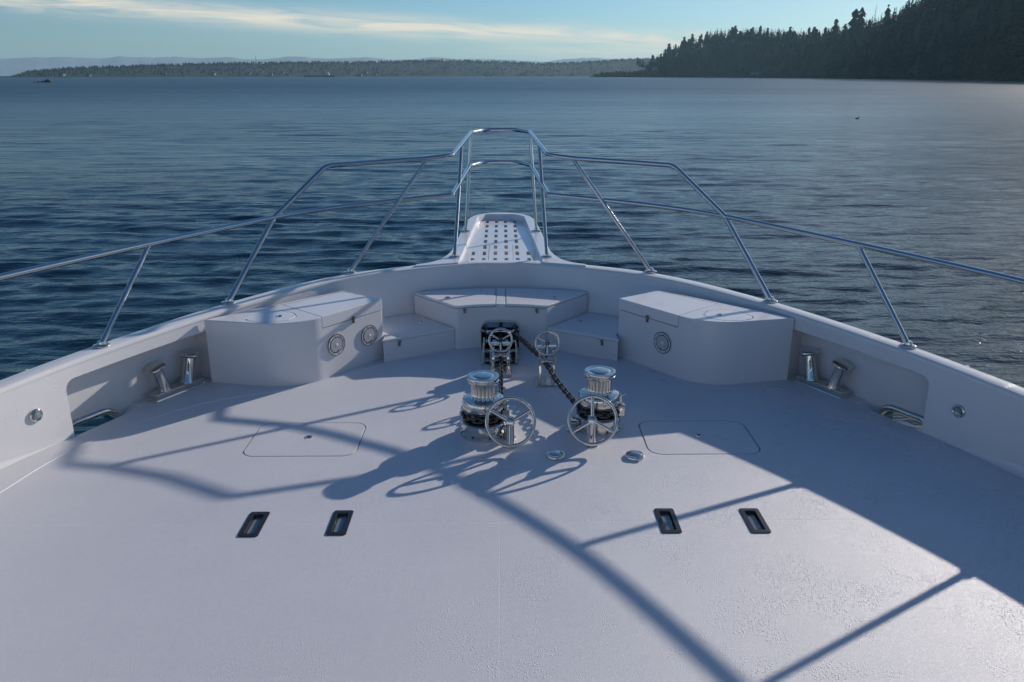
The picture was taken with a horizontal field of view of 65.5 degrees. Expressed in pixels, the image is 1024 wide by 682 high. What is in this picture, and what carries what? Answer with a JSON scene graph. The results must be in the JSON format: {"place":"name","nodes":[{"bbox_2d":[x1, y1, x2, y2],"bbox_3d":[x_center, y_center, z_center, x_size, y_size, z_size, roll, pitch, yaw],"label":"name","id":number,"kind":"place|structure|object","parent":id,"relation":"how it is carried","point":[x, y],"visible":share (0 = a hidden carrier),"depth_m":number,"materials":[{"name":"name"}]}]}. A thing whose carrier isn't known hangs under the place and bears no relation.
{"place":"outdoors","nodes":[
{"label":"outdoors","id":0,"kind":"place"},
{"bbox_2d":[0,56,626,75],"bbox_3d":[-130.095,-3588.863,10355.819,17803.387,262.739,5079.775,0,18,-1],"label":"mountains","id":1,"kind":"structure","parent":0,"point":[11,66],"depth_m":10538.76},
{"bbox_2d":[0,57,655,77],"bbox_3d":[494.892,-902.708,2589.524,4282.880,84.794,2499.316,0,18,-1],"label":"shore","id":2,"kind":"structure","parent":0,"point":[456,72],"depth_m":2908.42,"materials":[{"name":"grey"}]},
{"bbox_2d":[0,0,918,61],"label":"sky","id":3,"kind":"structure","parent":0,"point":[519,30],"materials":[{"name":"blue"}]},
{"bbox_2d":[0,347,1023,681],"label":"deck","id":4,"kind":"structure","parent":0,"point":[886,549],"depth_m":4.28,"materials":[{"name":"white plastic"}]},
{"bbox_2d":[145,352,205,402],"bbox_3d":[-2.679,0.268,6.328,0.156,0.290,0.475,10,21,27],"label":"mooring bollard","id":5,"kind":"object","parent":4,"relation":"on","point":[189,380],"visible":1,"depth_m":6.29,"materials":[{"name":"silver metal"}]},
{"bbox_2d":[238,512,269,536],"bbox_3d":[-1.452,1.069,4.498,0.120,0.088,0.270,0,18,-1],"label":"deck prism","id":6,"kind":"object","parent":4,"relation":"on","point":[254,523],"visible":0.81,"depth_m":4.49,"materials":[{"name":"black"}]},
{"bbox_2d":[204,291,383,386],"bbox_3d":[-1.775,-0.002,6.748,1.391,0.552,0.606,-17,25,-42],"label":"deck locker","id":7,"kind":"object","parent":4,"relation":"on","point":[307,340],"visible":1,"depth_m":6.50,"materials":[{"name":"white plastic"}]},
{"bbox_2d":[244,423,364,456],"bbox_3d":[-1.430,0.711,5.552,0.810,0.076,0.585,0,18,-1],"label":"deck hatch","id":8,"kind":"object","parent":4,"relation":"attached to","point":[301,439],"visible":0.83,"depth_m":5.51,"materials":[{"name":"white plastic"}]},
{"bbox_2d":[326,510,353,534],"bbox_3d":[-0.972,1.064,4.513,0.120,0.088,0.270,0,18,-1],"label":"deck prism","id":9,"kind":"object","parent":4,"relation":"on","point":[339,522],"visible":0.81,"depth_m":4.51,"materials":[{"name":"black"}]},
{"bbox_2d":[382,313,454,361],"bbox_3d":[-1.028,-0.037,7.379,0.771,0.222,0.664,-12,22,-32],"label":"step box","id":10,"kind":"object","parent":4,"relation":"on","point":[409,335],"visible":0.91,"depth_m":7.22,"materials":[{"name":"white plastic"}]},
{"bbox_2d":[460,370,508,442],"bbox_3d":[-0.187,0.438,5.568,0.355,0.443,0.332,0,18,-1],"label":"windlass","id":11,"kind":"object","parent":4,"relation":"on","point":[480,398],"visible":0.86,"depth_m":5.48,"materials":[{"name":"silver metal"}]},
{"bbox_2d":[461,327,503,423],"bbox_3d":[-0.210,0.205,6.553,0.325,0.079,2.339,0,18,-1],"label":"anchor chain","id":12,"kind":"object","parent":11,"relation":"attached to","point":[466,417],"visible":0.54,"depth_m":5.54,"materials":[{"name":"grey metal"}]},
{"bbox_2d":[480,337,518,364],"bbox_3d":[-0.110,0.086,7.112,0.340,0.131,0.400,0,18,-1],"label":"chain guide","id":13,"kind":"object","parent":4,"relation":"on","point":[486,356],"visible":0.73,"depth_m":7.03,"materials":[{"name":"silver metal"}]},
{"bbox_2d":[414,288,586,348],"bbox_3d":[-0.106,-0.220,7.596,1.675,0.428,0.660,0,18,-1],"label":"bow bench","id":14,"kind":"object","parent":4,"relation":"on","point":[465,314],"visible":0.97,"depth_m":7.37,"materials":[{"name":"white plastic"}]},
{"bbox_2d":[481,320,519,348],"bbox_3d":[-0.111,-0.113,7.503,0.357,0.260,0.383,0,18,-1],"label":"anchor hawse","id":15,"kind":"object","parent":14,"relation":"attached to","point":[488,327],"visible":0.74,"depth_m":7.33,"materials":[{"name":"silver metal"}]},
{"bbox_2d":[506,327,619,418],"bbox_3d":[0.241,0.188,6.560,0.270,0.089,2.321,-7,20,-20],"label":"anchor chain","id":16,"kind":"object","parent":15,"relation":"attached to","point":[580,409],"visible":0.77,"depth_m":6.08,"materials":[{"name":"grey metal"}]},
{"bbox_2d":[488,328,512,376],"bbox_3d":[-0.096,0.066,6.726,0.207,0.414,0.260,0,18,-1],"label":"chain stopper","id":17,"kind":"object","parent":4,"relation":"on","point":[506,368],"visible":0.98,"depth_m":6.66,"materials":[{"name":"silver metal"}]},
{"bbox_2d":[502,425,515,440],"bbox_3d":[-0.023,0.634,5.530,0.100,0.095,0.100,0,18,-1],"label":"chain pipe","id":18,"kind":"object","parent":4,"relation":"on","point":[504,436],"visible":0.38,"depth_m":5.51,"materials":[{"name":"silver metal"}]},
{"bbox_2d":[485,396,535,448],"bbox_3d":[-0.010,0.554,5.347,0.342,0.363,0.168,0,18,-1],"label":"brake handwheel","id":19,"kind":"object","parent":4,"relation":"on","point":[510,443],"visible":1,"depth_m":5.32,"materials":[{"name":"silver metal"}]},
{"bbox_2d":[0,260,1023,479],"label":"bulwark","id":20,"kind":"object","parent":4,"relation":"on","point":[61,393],"visible":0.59,"depth_m":6.07,"materials":[{"name":"white plastic"}]},
{"bbox_2d":[29,408,42,421],"bbox_3d":[-3.166,0.497,5.303,0.029,0.094,0.094,9,21,26],"label":"courtesy light","id":21,"kind":"object","parent":20,"relation":"attached to","point":[36,415],"visible":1,"depth_m":5.29,"materials":[{"name":"silver metal"}]},
{"bbox_2d":[72,408,119,427],"bbox_3d":[-3.164,0.682,5.923,0.179,0.332,0.496,10,21,27],"label":"hawse pipe","id":22,"kind":"object","parent":20,"relation":"attached to","point":[109,414],"visible":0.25,"depth_m":5.90,"materials":[{"name":"silver metal"}]},
{"bbox_2d":[415,213,586,269],"bbox_3d":[-0.128,-1.134,9.179,1.680,0.219,2.927,0,18,-1],"label":"bow pulpit","id":23,"kind":"object","parent":20,"relation":"attached to","point":[500,236],"visible":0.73,"depth_m":8.93,"materials":[{"name":"white plastic"}]},
{"bbox_2d":[0,128,1023,348],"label":"bow railing","id":24,"kind":"object","parent":20,"relation":"on","point":[718,213],"visible":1,"depth_m":7.09,"materials":[{"name":"silver metal"}]},
{"bbox_2d":[877,404,923,423],"bbox_3d":[2.995,0.659,5.993,0.179,0.332,0.496,-10,21,-29],"label":"hawse pipe","id":25,"kind":"object","parent":20,"relation":"attached to","point":[887,410],"visible":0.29,"depth_m":5.96,"materials":[{"name":"silver metal"}]},
{"bbox_2d":[952,404,965,417],"bbox_3d":[3.010,0.474,5.372,0.029,0.094,0.094,-10,21,-27],"label":"courtesy light","id":26,"kind":"object","parent":20,"relation":"attached to","point":[958,411],"visible":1,"depth_m":5.36,"materials":[{"name":"silver metal"}]},
{"bbox_2d":[534,330,559,385],"bbox_3d":[0.282,0.116,6.497,0.207,0.464,0.235,0,18,-1],"label":"chain stopper","id":27,"kind":"object","parent":4,"relation":"on","point":[544,380],"visible":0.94,"depth_m":6.45,"materials":[{"name":"silver metal"}]},
{"bbox_2d":[546,450,564,460],"bbox_3d":[0.289,0.750,5.281,0.128,0.034,0.136,0,18,-1],"label":"foot switch","id":28,"kind":"object","parent":4,"relation":"on","point":[555,455],"visible":1,"depth_m":5.25,"materials":[{"name":"silver metal"}]},
{"bbox_2d":[566,417,578,432],"bbox_3d":[0.434,0.593,5.654,0.100,0.095,0.100,0,18,-1],"label":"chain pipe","id":29,"kind":"object","parent":4,"relation":"on","point":[574,422],"visible":0.66,"depth_m":5.63,"materials":[{"name":"silver metal"}]},
{"bbox_2d":[547,312,618,360],"bbox_3d":[0.821,-0.044,7.400,0.771,0.222,0.664,12,22,31],"label":"step box","id":30,"kind":"object","parent":4,"relation":"on","point":[591,334],"visible":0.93,"depth_m":7.22,"materials":[{"name":"white plastic"}]},
{"bbox_2d":[576,365,625,436],"bbox_3d":[0.629,0.408,5.658,0.355,0.443,0.332,0,18,-1],"label":"windlass","id":31,"kind":"object","parent":4,"relation":"on","point":[600,378],"visible":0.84,"depth_m":5.57,"materials":[{"name":"silver metal"}]},
{"bbox_2d":[567,395,617,447],"bbox_3d":[0.540,0.547,5.356,0.342,0.370,0.168,0,18,-1],"label":"brake handwheel","id":32,"kind":"object","parent":31,"relation":"attached to","point":[592,422],"visible":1,"depth_m":5.33,"materials":[{"name":"silver metal"}]},
{"bbox_2d":[625,450,643,460],"bbox_3d":[0.814,0.753,5.272,0.128,0.034,0.136,0,18,-1],"label":"foot switch","id":33,"kind":"object","parent":4,"relation":"on","point":[633,455],"visible":1,"depth_m":5.25,"materials":[{"name":"silver metal"}]},
{"bbox_2d":[654,508,681,532],"bbox_3d":[0.884,1.057,4.534,0.120,0.088,0.270,0,18,-1],"label":"deck prism","id":34,"kind":"object","parent":4,"relation":"on","point":[668,522],"visible":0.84,"depth_m":4.53,"materials":[{"name":"black"}]},
{"bbox_2d":[639,421,758,454],"bbox_3d":[1.298,0.701,5.583,0.810,0.076,0.585,0,18,-1],"label":"deck hatch","id":35,"kind":"object","parent":4,"relation":"attached to","point":[690,437],"visible":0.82,"depth_m":5.54,"materials":[{"name":"white plastic"}]},
{"bbox_2d":[617,290,793,384],"bbox_3d":[1.582,-0.015,6.786,1.391,0.552,0.606,16,25,40],"label":"deck locker","id":36,"kind":"object","parent":4,"relation":"on","point":[692,339],"visible":1,"depth_m":6.54,"materials":[{"name":"white plastic"}]},
{"bbox_2d":[739,508,770,532],"bbox_3d":[1.378,1.057,4.534,0.120,0.088,0.270,0,18,-1],"label":"deck prism","id":37,"kind":"object","parent":4,"relation":"on","point":[755,521],"visible":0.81,"depth_m":4.53,"materials":[{"name":"black"}]},
{"bbox_2d":[793,350,852,399],"bbox_3d":[2.498,0.248,6.386,0.156,0.290,0.475,-10,21,-29],"label":"mooring bollard","id":38,"kind":"object","parent":4,"relation":"on","point":[810,379],"visible":1,"depth_m":6.35,"materials":[{"name":"silver metal"}]},
{"bbox_2d":[0,76,1023,435],"bbox_3d":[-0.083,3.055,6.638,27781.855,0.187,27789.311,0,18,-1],"label":"water","id":39,"kind":"structure","parent":0,"point":[930,168],"depth_m":37.58,"materials":[{"name":"blue liquid"}]},
{"bbox_2d":[304,70,334,76],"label":"ferry","id":40,"kind":"object","parent":39,"relation":"on","point":[326,74],"visible":0.89,"depth_m":2260.41,"materials":[{"name":"grey metal"}]},
{"bbox_2d":[589,0,1023,80],"bbox_3d":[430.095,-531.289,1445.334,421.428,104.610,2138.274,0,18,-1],"label":"headland terrain","id":41,"kind":"structure","parent":0,"point":[1005,15],"depth_m":1116.51,"materials":[{"name":"green plant"}]},
{"bbox_2d":[635,57,642,71],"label":"pine tree","id":42,"kind":"object","parent":41,"relation":"on","point":[638,63],"visible":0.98,"depth_m":2090.91,"materials":[{"name":"green plant"}]},
{"bbox_2d":[646,61,651,73],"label":"fir tree","id":43,"kind":"object","parent":41,"relation":"on","point":[649,66],"visible":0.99,"depth_m":2068.63,"materials":[{"name":"green plant"}]},
{"bbox_2d":[650,55,654,66],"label":"fir tree","id":44,"kind":"object","parent":41,"relation":"on","point":[652,61],"visible":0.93,"depth_m":2074.24,"materials":[{"name":"green plant"}]},
{"bbox_2d":[653,57,660,74],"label":"fir tree","id":45,"kind":"object","parent":41,"relation":"on","point":[657,63],"visible":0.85,"depth_m":2046.19,"materials":[{"name":"green plant"}]},
{"bbox_2d":[659,54,662,66],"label":"fir tree","id":46,"kind":"object","parent":41,"relation":"on","point":[660,58],"visible":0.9,"depth_m":2062.49,"materials":[{"name":"green plant"}]},
{"bbox_2d":[662,53,666,64],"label":"fir tree","id":47,"kind":"object","parent":41,"relation":"on","point":[664,57],"visible":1,"depth_m":2062.18,"materials":[{"name":"green plant"}]},
{"bbox_2d":[666,43,671,59],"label":"fir tree","id":48,"kind":"object","parent":41,"relation":"on","point":[668,51],"visible":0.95,"depth_m":2056.79,"materials":[{"name":"green plant"}]},
{"bbox_2d":[682,37,686,49],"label":"fir tree","id":49,"kind":"object","parent":41,"relation":"on","point":[684,42],"visible":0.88,"depth_m":2046.12,"materials":[{"name":"green plant"}]},
{"bbox_2d":[690,34,694,51],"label":"fir tree","id":50,"kind":"object","parent":41,"relation":"on","point":[692,40],"visible":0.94,"depth_m":2054.67,"materials":[{"name":"green plant"}]},
{"bbox_2d":[703,31,708,44],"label":"fir tree","id":51,"kind":"object","parent":41,"relation":"on","point":[706,36],"visible":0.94,"depth_m":1944.64,"materials":[{"name":"green plant"}]},
{"bbox_2d":[730,25,738,40],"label":"fir tree","id":52,"kind":"object","parent":41,"relation":"on","point":[734,30],"visible":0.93,"depth_m":1873.46,"materials":[{"name":"green plant"}]},
{"bbox_2d":[737,31,743,41],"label":"fir tree","id":53,"kind":"object","parent":41,"relation":"on","point":[740,36],"visible":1,"depth_m":1829.08,"materials":[{"name":"green plant"}]},
{"bbox_2d":[764,28,768,42],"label":"fir tree","id":54,"kind":"object","parent":41,"relation":"on","point":[767,32],"visible":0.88,"depth_m":1714.82,"materials":[{"name":"green plant"}]},
{"bbox_2d":[593,68,1023,80],"bbox_3d":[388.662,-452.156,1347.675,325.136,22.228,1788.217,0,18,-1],"label":"undergrowth","id":55,"kind":"object","parent":41,"relation":"on","point":[1008,75],"visible":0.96,"depth_m":1110.38,"materials":[{"name":"plant"}]},
{"bbox_2d":[812,29,817,43],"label":"fir tree","id":56,"kind":"object","parent":41,"relation":"on","point":[815,34],"visible":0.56,"depth_m":1504.27,"materials":[{"name":"green plant"}]},
{"bbox_2d":[821,27,826,39],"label":"fir tree","id":57,"kind":"object","parent":41,"relation":"on","point":[825,30],"visible":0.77,"depth_m":1477.90,"materials":[{"name":"green plant"}]},
{"bbox_2d":[645,0,1023,75],"bbox_3d":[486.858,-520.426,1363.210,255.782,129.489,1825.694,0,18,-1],"label":"forest","id":58,"kind":"object","parent":41,"relation":"on","point":[883,30],"visible":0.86,"depth_m":1087.56,"materials":[{"name":"green plant"}]},
{"bbox_2d":[829,19,839,44],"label":"tall fir","id":59,"kind":"object","parent":41,"relation":"on","point":[835,28],"visible":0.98,"depth_m":1384.50,"materials":[{"name":"green plant"}]},
{"bbox_2d":[840,23,846,43],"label":"tall fir","id":60,"kind":"object","parent":41,"relation":"on","point":[844,31],"visible":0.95,"depth_m":1353.24,"materials":[{"name":"green plant"}]},
{"bbox_2d":[846,9,858,40],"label":"tall fir","id":61,"kind":"object","parent":41,"relation":"on","point":[851,23],"visible":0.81,"depth_m":1301.06,"materials":[{"name":"green plant"}]},
{"bbox_2d":[853,7,866,41],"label":"tall fir","id":62,"kind":"object","parent":41,"relation":"on","point":[859,22],"visible":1,"depth_m":1278.23,"materials":[{"name":"green plant"}]},
{"bbox_2d":[865,19,870,36],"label":"fir tree","id":63,"kind":"object","parent":41,"relation":"on","point":[867,27],"visible":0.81,"depth_m":1266.46,"materials":[{"name":"green plant"}]},
{"bbox_2d":[882,4,890,25],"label":"tall fir","id":64,"kind":"object","parent":41,"relation":"on","point":[887,11],"visible":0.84,"depth_m":1181.84,"materials":[{"name":"green plant"}]},
{"bbox_2d":[907,3,917,17],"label":"fir tree","id":65,"kind":"object","parent":41,"relation":"on","point":[910,9],"visible":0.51,"depth_m":1102.46,"materials":[{"name":"green plant"}]}
]}

